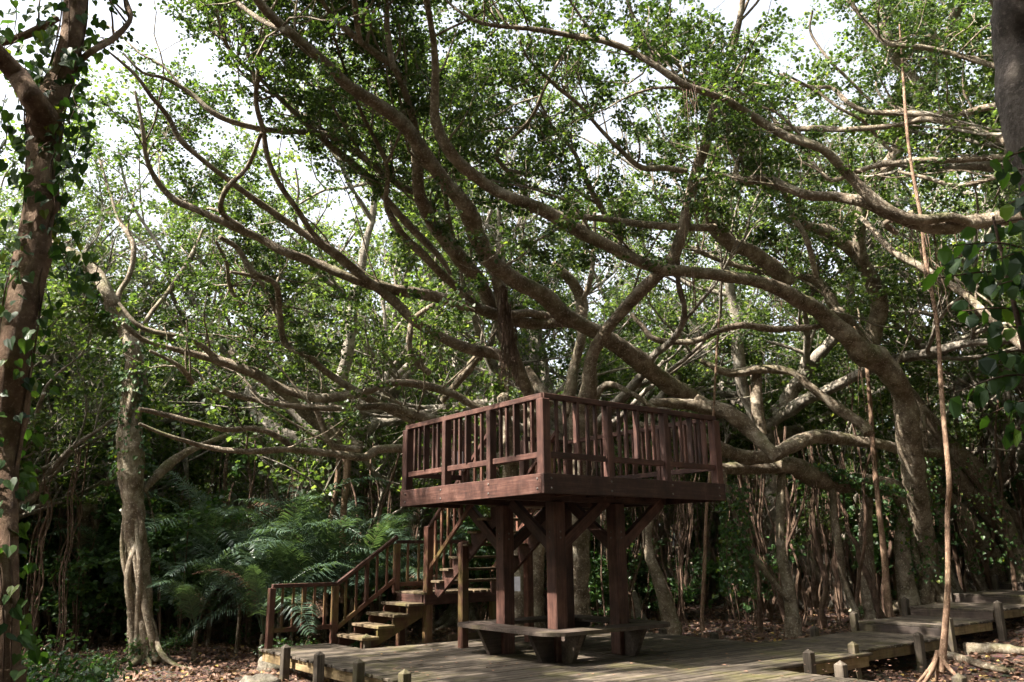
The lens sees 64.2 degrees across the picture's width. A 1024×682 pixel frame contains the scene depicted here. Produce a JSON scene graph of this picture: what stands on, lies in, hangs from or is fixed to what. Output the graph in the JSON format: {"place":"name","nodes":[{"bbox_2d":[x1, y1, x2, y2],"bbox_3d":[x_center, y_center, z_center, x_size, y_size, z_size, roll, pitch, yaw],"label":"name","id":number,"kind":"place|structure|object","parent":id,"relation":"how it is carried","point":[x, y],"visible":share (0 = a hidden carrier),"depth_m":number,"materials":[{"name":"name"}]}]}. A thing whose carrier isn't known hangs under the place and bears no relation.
{"place":"outdoors","nodes":[
{"label":"outdoors","id":0,"kind":"place"},
{"bbox_2d":[0,0,994,545],"label":"sky","id":1,"kind":"structure","parent":0,"point":[143,25],"materials":[{"name":"white"}]},
{"bbox_2d":[21,553,1023,681],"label":"ground","id":2,"kind":"structure","parent":0,"point":[902,667],"depth_m":15.48,"materials":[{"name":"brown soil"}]},
{"bbox_2d":[19,463,93,609],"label":"shrub","id":3,"kind":"object","parent":2,"relation":"on","point":[30,520],"visible":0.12,"depth_m":17.67,"materials":[{"name":"green plant"}]},
{"bbox_2d":[0,285,118,401],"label":"forest fig tree","id":4,"kind":"object","parent":2,"relation":"on","point":[42,370],"visible":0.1,"depth_m":17.23,"materials":[{"name":"green plant"}]},
{"bbox_2d":[0,0,141,681],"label":"vine clad tree","id":5,"kind":"object","parent":2,"relation":"on","point":[41,112],"visible":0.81,"depth_m":5.69,"materials":[{"name":"brown plant"}]},
{"bbox_2d":[0,0,106,681],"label":"climbing vine","id":6,"kind":"object","parent":5,"relation":"attached to","point":[26,639],"visible":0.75,"depth_m":5.79,"materials":[{"name":"green plant"}]},
{"bbox_2d":[19,433,124,642],"bbox_3d":[-9.283,4.079,17.279,2.972,4.554,2.730,8,-17,-31],"label":"shrub","id":7,"kind":"object","parent":2,"relation":"on","point":[116,500],"visible":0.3,"depth_m":17.10,"materials":[{"name":"green plant"}]},
{"bbox_2d":[26,648,117,681],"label":"shrub","id":8,"kind":"object","parent":2,"relation":"on","point":[100,659],"visible":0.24,"depth_m":10.57,"materials":[{"name":"green plant"}]},
{"bbox_2d":[19,537,127,651],"bbox_3d":[-8.761,5.021,16.239,2.384,2.266,2.073,-4,-15,13],"label":"shrub","id":9,"kind":"object","parent":2,"relation":"on","point":[82,592],"visible":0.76,"depth_m":15.86,"materials":[{"name":"green plant"}]},
{"bbox_2d":[29,405,117,639],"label":"fig tree","id":10,"kind":"object","parent":2,"relation":"on","point":[87,519],"visible":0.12,"depth_m":17.90,"materials":[{"name":"green plant"}]},
{"bbox_2d":[21,625,143,681],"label":"shrub","id":11,"kind":"object","parent":2,"relation":"on","point":[61,667],"visible":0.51,"depth_m":9.45,"materials":[{"name":"green plant"}]},
{"bbox_2d":[0,249,165,654],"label":"forest fig tree","id":12,"kind":"object","parent":2,"relation":"on","point":[70,498],"visible":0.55,"depth_m":15.82,"materials":[{"name":"green plant"}]},
{"bbox_2d":[19,517,177,640],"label":"palm","id":13,"kind":"object","parent":2,"relation":"on","point":[84,528],"visible":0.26,"depth_m":16.95,"materials":[{"name":"green plant"}]},
{"bbox_2d":[19,338,188,634],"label":"forest fig tree","id":14,"kind":"object","parent":2,"relation":"on","point":[106,402],"visible":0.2,"depth_m":16.91,"materials":[{"name":"green plant"}]},
{"bbox_2d":[0,150,221,432],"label":"forest fig tree","id":15,"kind":"object","parent":2,"relation":"on","point":[112,281],"visible":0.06,"depth_m":20.94,"materials":[{"name":"green plant"}]},
{"bbox_2d":[32,305,199,623],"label":"forest fig tree","id":16,"kind":"object","parent":2,"relation":"on","point":[35,404],"visible":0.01,"depth_m":19.01,"materials":[{"name":"green plant"}]},
{"bbox_2d":[65,443,184,635],"bbox_3d":[-8.787,4.617,18.976,2.611,4.342,2.843,10,-18,-36],"label":"shrub","id":17,"kind":"object","parent":2,"relation":"on","point":[97,577],"visible":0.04,"depth_m":18.59,"materials":[{"name":"green plant"}]},
{"bbox_2d":[0,122,255,496],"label":"forest fig tree","id":18,"kind":"object","parent":2,"relation":"on","point":[121,278],"visible":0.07,"depth_m":20.52,"materials":[{"name":"green plant"}]},
{"bbox_2d":[61,507,237,591],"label":"palm","id":19,"kind":"object","parent":2,"relation":"on","point":[114,577],"visible":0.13,"depth_m":17.59,"materials":[{"name":"green plant"}]},
{"bbox_2d":[98,455,204,631],"bbox_3d":[-7.768,4.605,18.325,2.449,3.949,2.250,-12,-18,36],"label":"shrub","id":20,"kind":"object","parent":2,"relation":"on","point":[153,500],"visible":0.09,"depth_m":18.01,"materials":[{"name":"green plant"}]},
{"bbox_2d":[52,120,266,671],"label":"vine clad tree","id":21,"kind":"object","parent":2,"relation":"on","point":[136,566],"visible":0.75,"depth_m":14.49,"materials":[{"name":"brown plant"}]},
{"bbox_2d":[52,254,137,329],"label":"climbing vine","id":22,"kind":"object","parent":21,"relation":"attached to","point":[108,314],"visible":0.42,"depth_m":15.23,"materials":[{"name":"green plant"}]},
{"bbox_2d":[106,336,154,480],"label":"climbing vine","id":23,"kind":"object","parent":21,"relation":"attached to","point":[144,415],"visible":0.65,"depth_m":14.79,"materials":[{"name":"green plant"}]},
{"bbox_2d":[0,73,324,632],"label":"forest fig tree","id":24,"kind":"object","parent":2,"relation":"on","point":[9,244],"visible":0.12,"depth_m":19.37,"materials":[{"name":"green plant"}]},
{"bbox_2d":[96,447,248,647],"bbox_3d":[-6.763,4.196,16.687,2.767,4.001,3.013,-5,-15,16],"label":"shrub","id":25,"kind":"object","parent":2,"relation":"on","point":[158,544],"visible":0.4,"depth_m":15.96,"materials":[{"name":"green plant"}]},
{"bbox_2d":[98,483,248,626],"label":"palm","id":26,"kind":"object","parent":2,"relation":"on","point":[165,507],"visible":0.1,"depth_m":19.86,"materials":[{"name":"green plant"}]},
{"bbox_2d":[159,628,192,655],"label":"shrub","id":27,"kind":"object","parent":2,"relation":"on","point":[172,643],"visible":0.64,"depth_m":14.79,"materials":[{"name":"green plant"}]},
{"bbox_2d":[33,279,332,635],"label":"forest fig tree","id":28,"kind":"object","parent":2,"relation":"on","point":[163,453],"visible":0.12,"depth_m":21.45,"materials":[{"name":"green plant"}]},
{"bbox_2d":[107,539,278,631],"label":"palm","id":29,"kind":"object","parent":2,"relation":"on","point":[189,557],"visible":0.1,"depth_m":17.27,"materials":[{"name":"green plant"}]},
{"bbox_2d":[115,536,280,660],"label":"palm","id":30,"kind":"object","parent":2,"relation":"on","point":[188,600],"visible":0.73,"depth_m":14.40,"materials":[{"name":"green plant"}]},
{"bbox_2d":[0,58,403,623],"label":"forest fig tree","id":31,"kind":"object","parent":2,"relation":"on","point":[194,409],"visible":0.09,"depth_m":21.67,"materials":[{"name":"green plant"}]},
{"bbox_2d":[98,463,310,643],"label":"palm","id":32,"kind":"object","parent":2,"relation":"on","point":[208,534],"visible":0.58,"depth_m":16.58,"materials":[{"name":"green plant"}]},
{"bbox_2d":[96,480,322,636],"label":"palm","id":33,"kind":"object","parent":2,"relation":"on","point":[253,522],"visible":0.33,"depth_m":18.41,"materials":[{"name":"green plant"}]},
{"bbox_2d":[106,316,353,619],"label":"forest fig tree","id":34,"kind":"object","parent":2,"relation":"on","point":[215,487],"visible":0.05,"depth_m":23.67,"materials":[{"name":"green plant"}]},
{"bbox_2d":[162,524,326,652],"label":"palm","id":35,"kind":"object","parent":2,"relation":"on","point":[240,561],"visible":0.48,"depth_m":15.37,"materials":[{"name":"green plant"}]},
{"bbox_2d":[1,143,498,628],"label":"forest fig tree","id":36,"kind":"object","parent":2,"relation":"on","point":[196,430],"visible":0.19,"depth_m":18.20,"materials":[{"name":"green plant"}]},
{"bbox_2d":[190,561,353,659],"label":"palm","id":37,"kind":"object","parent":2,"relation":"on","point":[259,603],"visible":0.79,"depth_m":14.32,"materials":[{"name":"green plant"}]},
{"bbox_2d":[158,412,391,638],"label":"forest fig tree","id":38,"kind":"object","parent":2,"relation":"on","point":[258,479],"visible":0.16,"depth_m":20.02,"materials":[{"name":"green plant"}]},
{"bbox_2d":[182,543,372,645],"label":"palm","id":39,"kind":"object","parent":2,"relation":"on","point":[318,588],"visible":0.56,"depth_m":14.96,"materials":[{"name":"green plant"}]},
{"bbox_2d":[0,4,570,619],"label":"forest fig tree","id":40,"kind":"object","parent":2,"relation":"on","point":[328,234],"visible":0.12,"depth_m":22.36,"materials":[{"name":"green plant"}]},
{"bbox_2d":[181,475,392,644],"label":"palm","id":41,"kind":"object","parent":2,"relation":"on","point":[287,536],"visible":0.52,"depth_m":16.38,"materials":[{"name":"green plant"}]},
{"bbox_2d":[210,515,412,641],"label":"palm","id":42,"kind":"object","parent":2,"relation":"on","point":[305,562],"visible":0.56,"depth_m":15.66,"materials":[{"name":"green plant"}]},
{"bbox_2d":[232,486,405,639],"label":"palm","id":43,"kind":"object","parent":2,"relation":"on","point":[316,517],"visible":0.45,"depth_m":17.37,"materials":[{"name":"green plant"}]},
{"bbox_2d":[274,469,405,630],"bbox_3d":[-4.076,4.904,19.691,3.261,4.087,2.996,11,-18,-37],"label":"shrub","id":44,"kind":"object","parent":2,"relation":"on","point":[353,585],"visible":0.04,"depth_m":19.32,"materials":[{"name":"green plant"}]},
{"bbox_2d":[227,322,465,537],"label":"forest fig tree","id":45,"kind":"object","parent":2,"relation":"on","point":[424,402],"visible":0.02,"depth_m":24.51,"materials":[{"name":"green plant"}]},
{"bbox_2d":[254,519,441,646],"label":"palm","id":46,"kind":"object","parent":2,"relation":"on","point":[367,543],"visible":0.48,"depth_m":16.23,"materials":[{"name":"green plant"}]},
{"bbox_2d":[339,459,357,621],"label":"slender tree","id":47,"kind":"object","parent":2,"relation":"on","point":[345,492],"visible":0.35,"depth_m":17.04,"materials":[{"name":"brown plant"}]},
{"bbox_2d":[215,382,491,605],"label":"forest fig tree","id":48,"kind":"object","parent":2,"relation":"on","point":[424,512],"visible":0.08,"depth_m":22.62,"materials":[{"name":"green plant"}]},
{"bbox_2d":[80,138,656,619],"bbox_3d":[-3.751,1.790,23.376,14.459,12.356,14.989,-9,-17,31],"label":"forest fig tree","id":49,"kind":"object","parent":2,"relation":"on","point":[438,362],"visible":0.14,"depth_m":18.41,"materials":[{"name":"green plant"}]},
{"bbox_2d":[316,496,470,610],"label":"palm","id":50,"kind":"object","parent":2,"relation":"on","point":[397,527],"visible":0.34,"depth_m":17.40,"materials":[{"name":"green plant"}]},
{"bbox_2d":[91,14,707,629],"bbox_3d":[-1.206,-0.751,24.731,16.918,18.072,18.343,-8,-16,27],"label":"forest fig tree","id":51,"kind":"object","parent":2,"relation":"on","point":[449,618],"visible":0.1,"depth_m":19.99,"materials":[{"name":"green plant"}]},
{"bbox_2d":[73,0,736,645],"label":"fig tree","id":52,"kind":"object","parent":2,"relation":"on","point":[397,112],"visible":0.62,"depth_m":14.10,"materials":[{"name":"green plant"}]},
{"bbox_2d":[331,533,485,640],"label":"palm","id":53,"kind":"object","parent":2,"relation":"on","point":[414,570],"visible":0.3,"depth_m":16.84,"materials":[{"name":"green plant"}]},
{"bbox_2d":[373,525,495,633],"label":"palm","id":54,"kind":"object","parent":2,"relation":"on","point":[439,567],"visible":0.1,"depth_m":18.32,"materials":[{"name":"green plant"}]},
{"bbox_2d":[67,3,817,640],"bbox_3d":[-2.622,-1.127,21.114,17.361,17.103,16.012,-11,-18,34],"label":"forest fig tree","id":55,"kind":"object","parent":2,"relation":"on","point":[349,351],"visible":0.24,"depth_m":19.84,"materials":[{"name":"green plant"}]},
{"bbox_2d":[39,11,857,629],"bbox_3d":[0.145,-0.826,20.537,16.378,16.135,15.105,-6,-15,20],"label":"forest fig tree","id":56,"kind":"object","parent":2,"relation":"on","point":[665,325],"visible":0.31,"depth_m":18.72,"materials":[{"name":"green plant"}]},
{"bbox_2d":[259,213,653,606],"bbox_3d":[-1.111,2.245,23.632,11.735,11.505,10.682,-4,-15,15],"label":"forest fig tree","id":57,"kind":"object","parent":2,"relation":"on","point":[633,328],"visible":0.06,"depth_m":22.34,"materials":[{"name":"green plant"}]},
{"bbox_2d":[421,441,495,619],"bbox_3d":[-0.288,4.503,18.577,2.710,4.284,2.489,-13,-19,41],"label":"shrub","id":58,"kind":"object","parent":2,"relation":"on","point":[480,574],"visible":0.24,"depth_m":18.18,"materials":[{"name":"green plant"}]},
{"bbox_2d":[442,414,658,619],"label":"forest fig tree","id":59,"kind":"object","parent":2,"relation":"on","point":[486,513],"visible":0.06,"depth_m":19.82,"materials":[{"name":"green plant"}]},
{"bbox_2d":[304,0,822,626],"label":"fig tree","id":60,"kind":"object","parent":2,"relation":"on","point":[568,72],"visible":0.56,"depth_m":14.41,"materials":[{"name":"green plant"}]},
{"bbox_2d":[259,627,966,681],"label":"timber deck","id":61,"kind":"structure","parent":2,"relation":"on","point":[320,662],"depth_m":10.78,"materials":[{"name":"grey wood"}]},
{"bbox_2d":[264,422,559,648],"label":"wooden staircase","id":62,"kind":"structure","parent":61,"relation":"on","point":[419,603],"depth_m":13.40,"materials":[{"name":"brown wood"}]},
{"bbox_2d":[400,393,725,661],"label":"viewing platform","id":63,"kind":"structure","parent":61,"relation":"on","point":[560,499],"depth_m":11.55,"materials":[{"name":"red wood"}]},
{"bbox_2d":[457,615,669,663],"bbox_3d":[0.725,4.257,11.694,2.340,0.420,2.340,10,-18,-36],"label":"ring bench","id":64,"kind":"object","parent":61,"relation":"on","point":[542,639],"visible":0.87,"depth_m":11.19,"materials":[{"name":"brown wood"}]},
{"bbox_2d":[588,508,668,625],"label":"shrub","id":65,"kind":"object","parent":2,"relation":"on","point":[593,586],"visible":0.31,"depth_m":17.60,"materials":[{"name":"green plant"}]},
{"bbox_2d":[344,41,976,591],"bbox_3d":[2.421,-0.889,25.029,16.918,18.072,18.343,3,-15,-16],"label":"forest fig tree","id":66,"kind":"object","parent":2,"relation":"on","point":[830,357],"visible":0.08,"depth_m":21.47,"materials":[{"name":"green plant"}]},
{"bbox_2d":[633,547,711,620],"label":"shrub","id":67,"kind":"object","parent":2,"relation":"on","point":[674,590],"visible":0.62,"depth_m":19.32,"materials":[{"name":"green plant"}]},
{"bbox_2d":[539,304,859,585],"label":"forest fig tree","id":68,"kind":"object","parent":2,"relation":"on","point":[663,556],"visible":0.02,"depth_m":29.35,"materials":[{"name":"green plant"}]},
{"bbox_2d":[517,225,884,609],"bbox_3d":[4.657,2.393,23.941,10.191,10.976,11.196,0,-14,-2],"label":"forest fig tree","id":69,"kind":"object","parent":2,"relation":"on","point":[669,517],"visible":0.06,"depth_m":22.37,"materials":[{"name":"green plant"}]},
{"bbox_2d":[621,402,795,597],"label":"forest fig tree","id":70,"kind":"object","parent":2,"relation":"on","point":[713,541],"visible":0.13,"depth_m":24.52,"materials":[{"name":"brown plant"}]},
{"bbox_2d":[700,319,719,637],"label":"slender tree","id":71,"kind":"object","parent":2,"relation":"on","point":[702,627],"visible":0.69,"depth_m":15.13,"materials":[{"name":"brown plant"}]},
{"bbox_2d":[406,0,1023,638],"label":"fig tree","id":72,"kind":"object","parent":2,"relation":"on","point":[916,428],"visible":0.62,"depth_m":16.45,"materials":[{"name":"green plant"}]},
{"bbox_2d":[714,482,754,597],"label":"climbing vine","id":73,"kind":"object","parent":72,"relation":"attached to","point":[725,585],"visible":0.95,"depth_m":15.62,"materials":[{"name":"green plant"}]},
{"bbox_2d":[809,462,912,498],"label":"climbing vine","id":74,"kind":"object","parent":72,"relation":"attached to","point":[885,490],"visible":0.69,"depth_m":16.82,"materials":[{"name":"green plant"}]},
{"bbox_2d":[887,457,954,583],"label":"climbing vine","id":75,"kind":"object","parent":72,"relation":"attached to","point":[912,535],"visible":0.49,"depth_m":17.21,"materials":[{"name":"green plant"}]},
{"bbox_2d":[932,457,1023,576],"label":"climbing vine","id":76,"kind":"object","parent":72,"relation":"attached to","point":[1000,561],"visible":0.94,"depth_m":17.74,"materials":[{"name":"green plant"}]},
{"bbox_2d":[445,0,1023,349],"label":"fig tree","id":77,"kind":"object","parent":2,"relation":"on","point":[732,109],"visible":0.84,"depth_m":12.45,"materials":[{"name":"green plant"}]},
{"bbox_2d":[597,316,892,614],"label":"forest fig tree","id":78,"kind":"object","parent":2,"relation":"on","point":[683,371],"visible":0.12,"depth_m":21.25,"materials":[{"name":"green plant"}]},
{"bbox_2d":[699,521,812,623],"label":"shrub","id":79,"kind":"object","parent":2,"relation":"on","point":[715,570],"visible":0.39,"depth_m":18.67,"materials":[{"name":"green plant"}]},
{"bbox_2d":[495,0,1023,612],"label":"forest fig tree","id":80,"kind":"object","parent":2,"relation":"on","point":[793,402],"visible":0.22,"depth_m":20.03,"materials":[{"name":"green plant"}]},
{"bbox_2d":[598,172,1000,585],"bbox_3d":[11.059,0.932,28.206,18.034,15.410,18.694,-2,-15,6],"label":"forest fig tree","id":81,"kind":"object","parent":2,"relation":"on","point":[824,381],"visible":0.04,"depth_m":21.71,"materials":[{"name":"green plant"}]},
{"bbox_2d":[605,211,1023,582],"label":"forest fig tree","id":82,"kind":"object","parent":2,"relation":"on","point":[977,371],"visible":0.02,"depth_m":21.65,"materials":[{"name":"green plant"}]},
{"bbox_2d":[671,335,969,618],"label":"forest fig tree","id":83,"kind":"object","parent":2,"relation":"on","point":[800,530],"visible":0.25,"depth_m":19.91,"materials":[{"name":"green plant"}]},
{"bbox_2d":[769,625,940,679],"bbox_3d":[5.385,4.892,12.819,3.029,0.670,1.836,10,-18,-36],"label":"walkway section","id":84,"kind":"object","parent":2,"relation":"on","point":[881,645],"visible":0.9,"depth_m":12.52,"materials":[{"name":"grey wood"}]},
{"bbox_2d":[687,164,1023,591],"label":"forest fig tree","id":85,"kind":"object","parent":2,"relation":"on","point":[960,383],"visible":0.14,"depth_m":18.93,"materials":[{"name":"green plant"}]},
{"bbox_2d":[695,7,1023,592],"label":"forest fig tree","id":86,"kind":"object","parent":2,"relation":"on","point":[1017,467],"visible":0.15,"depth_m":18.94,"materials":[{"name":"green plant"}]},
{"bbox_2d":[853,327,895,616],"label":"slender tree","id":87,"kind":"object","parent":2,"relation":"on","point":[888,609],"visible":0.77,"depth_m":16.21,"materials":[{"name":"brown plant"}]},
{"bbox_2d":[727,25,1023,570],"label":"forest fig tree","id":88,"kind":"object","parent":2,"relation":"on","point":[918,341],"visible":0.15,"depth_m":17.34,"materials":[{"name":"green plant"}]},
{"bbox_2d":[794,416,957,600],"bbox_3d":[8.654,3.969,18.925,3.150,4.401,2.893,-13,-19,39],"label":"shrub","id":89,"kind":"object","parent":2,"relation":"on","point":[876,541],"visible":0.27,"depth_m":18.42,"materials":[{"name":"green plant"}]},
{"bbox_2d":[757,241,996,480],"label":"forest fig tree","id":90,"kind":"object","parent":2,"relation":"on","point":[932,405],"visible":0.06,"depth_m":21.99,"materials":[{"name":"green plant"}]},
{"bbox_2d":[781,0,1014,206],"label":"forest fig tree","id":91,"kind":"object","parent":2,"relation":"on","point":[957,131],"visible":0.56,"depth_m":12.94,"materials":[{"name":"green plant"}]},
{"bbox_2d":[802,0,1014,187],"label":"forest fig tree","id":92,"kind":"object","parent":2,"relation":"on","point":[982,166],"visible":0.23,"depth_m":13.86,"materials":[{"name":"green plant"}]},
{"bbox_2d":[809,7,1015,405],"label":"forest fig tree","id":93,"kind":"object","parent":2,"relation":"on","point":[949,188],"visible":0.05,"depth_m":19.31,"materials":[{"name":"green plant"}]},
{"bbox_2d":[849,611,994,652],"bbox_3d":[7.311,5.113,14.358,1.929,0.714,1.766,10,-18,-36],"label":"walkway section","id":94,"kind":"object","parent":2,"relation":"on","point":[903,624],"visible":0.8,"depth_m":14.01,"materials":[{"name":"grey wood"}]},
{"bbox_2d":[899,24,954,681],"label":"slender tree","id":95,"kind":"object","parent":2,"relation":"on","point":[938,664],"visible":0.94,"depth_m":11.29,"materials":[{"name":"brown plant"}]},
{"bbox_2d":[877,150,1023,404],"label":"forest fig tree","id":96,"kind":"object","parent":2,"relation":"on","point":[923,213],"visible":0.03,"depth_m":17.90,"materials":[{"name":"green plant"}]},
{"bbox_2d":[900,597,1023,640],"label":"walkway section","id":97,"kind":"object","parent":2,"relation":"on","point":[999,612],"visible":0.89,"depth_m":14.98,"materials":[{"name":"grey wood"}]},
{"bbox_2d":[926,650,1015,673],"bbox_3d":[6.925,4.880,12.479,0.285,0.199,1.770,4,-15,-19],"label":"fallen log","id":98,"kind":"object","parent":2,"relation":"on","point":[971,661],"visible":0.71,"depth_m":12.23,"materials":[{"name":"brown wood"}]},
{"bbox_2d":[922,147,1023,449],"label":"broadleaf tree","id":99,"kind":"object","parent":2,"relation":"on","point":[1011,284],"visible":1,"depth_m":4.46,"materials":[{"name":"green plant"}]},
{"bbox_2d":[950,586,1023,603],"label":"walkway section","id":100,"kind":"object","parent":2,"relation":"on","point":[1005,596],"visible":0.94,"depth_m":16.46,"materials":[{"name":"grey wood"}]},
{"bbox_2d":[962,642,1023,654],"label":"fallen log","id":101,"kind":"object","parent":2,"relation":"on","point":[981,648],"visible":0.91,"depth_m":13.14,"materials":[{"name":"beige wood"}]},
{"bbox_2d":[990,0,1023,196],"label":"fig tree","id":102,"kind":"object","parent":2,"relation":"on","point":[1007,27],"visible":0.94,"depth_m":5.57,"materials":[{"name":"grey plant"}]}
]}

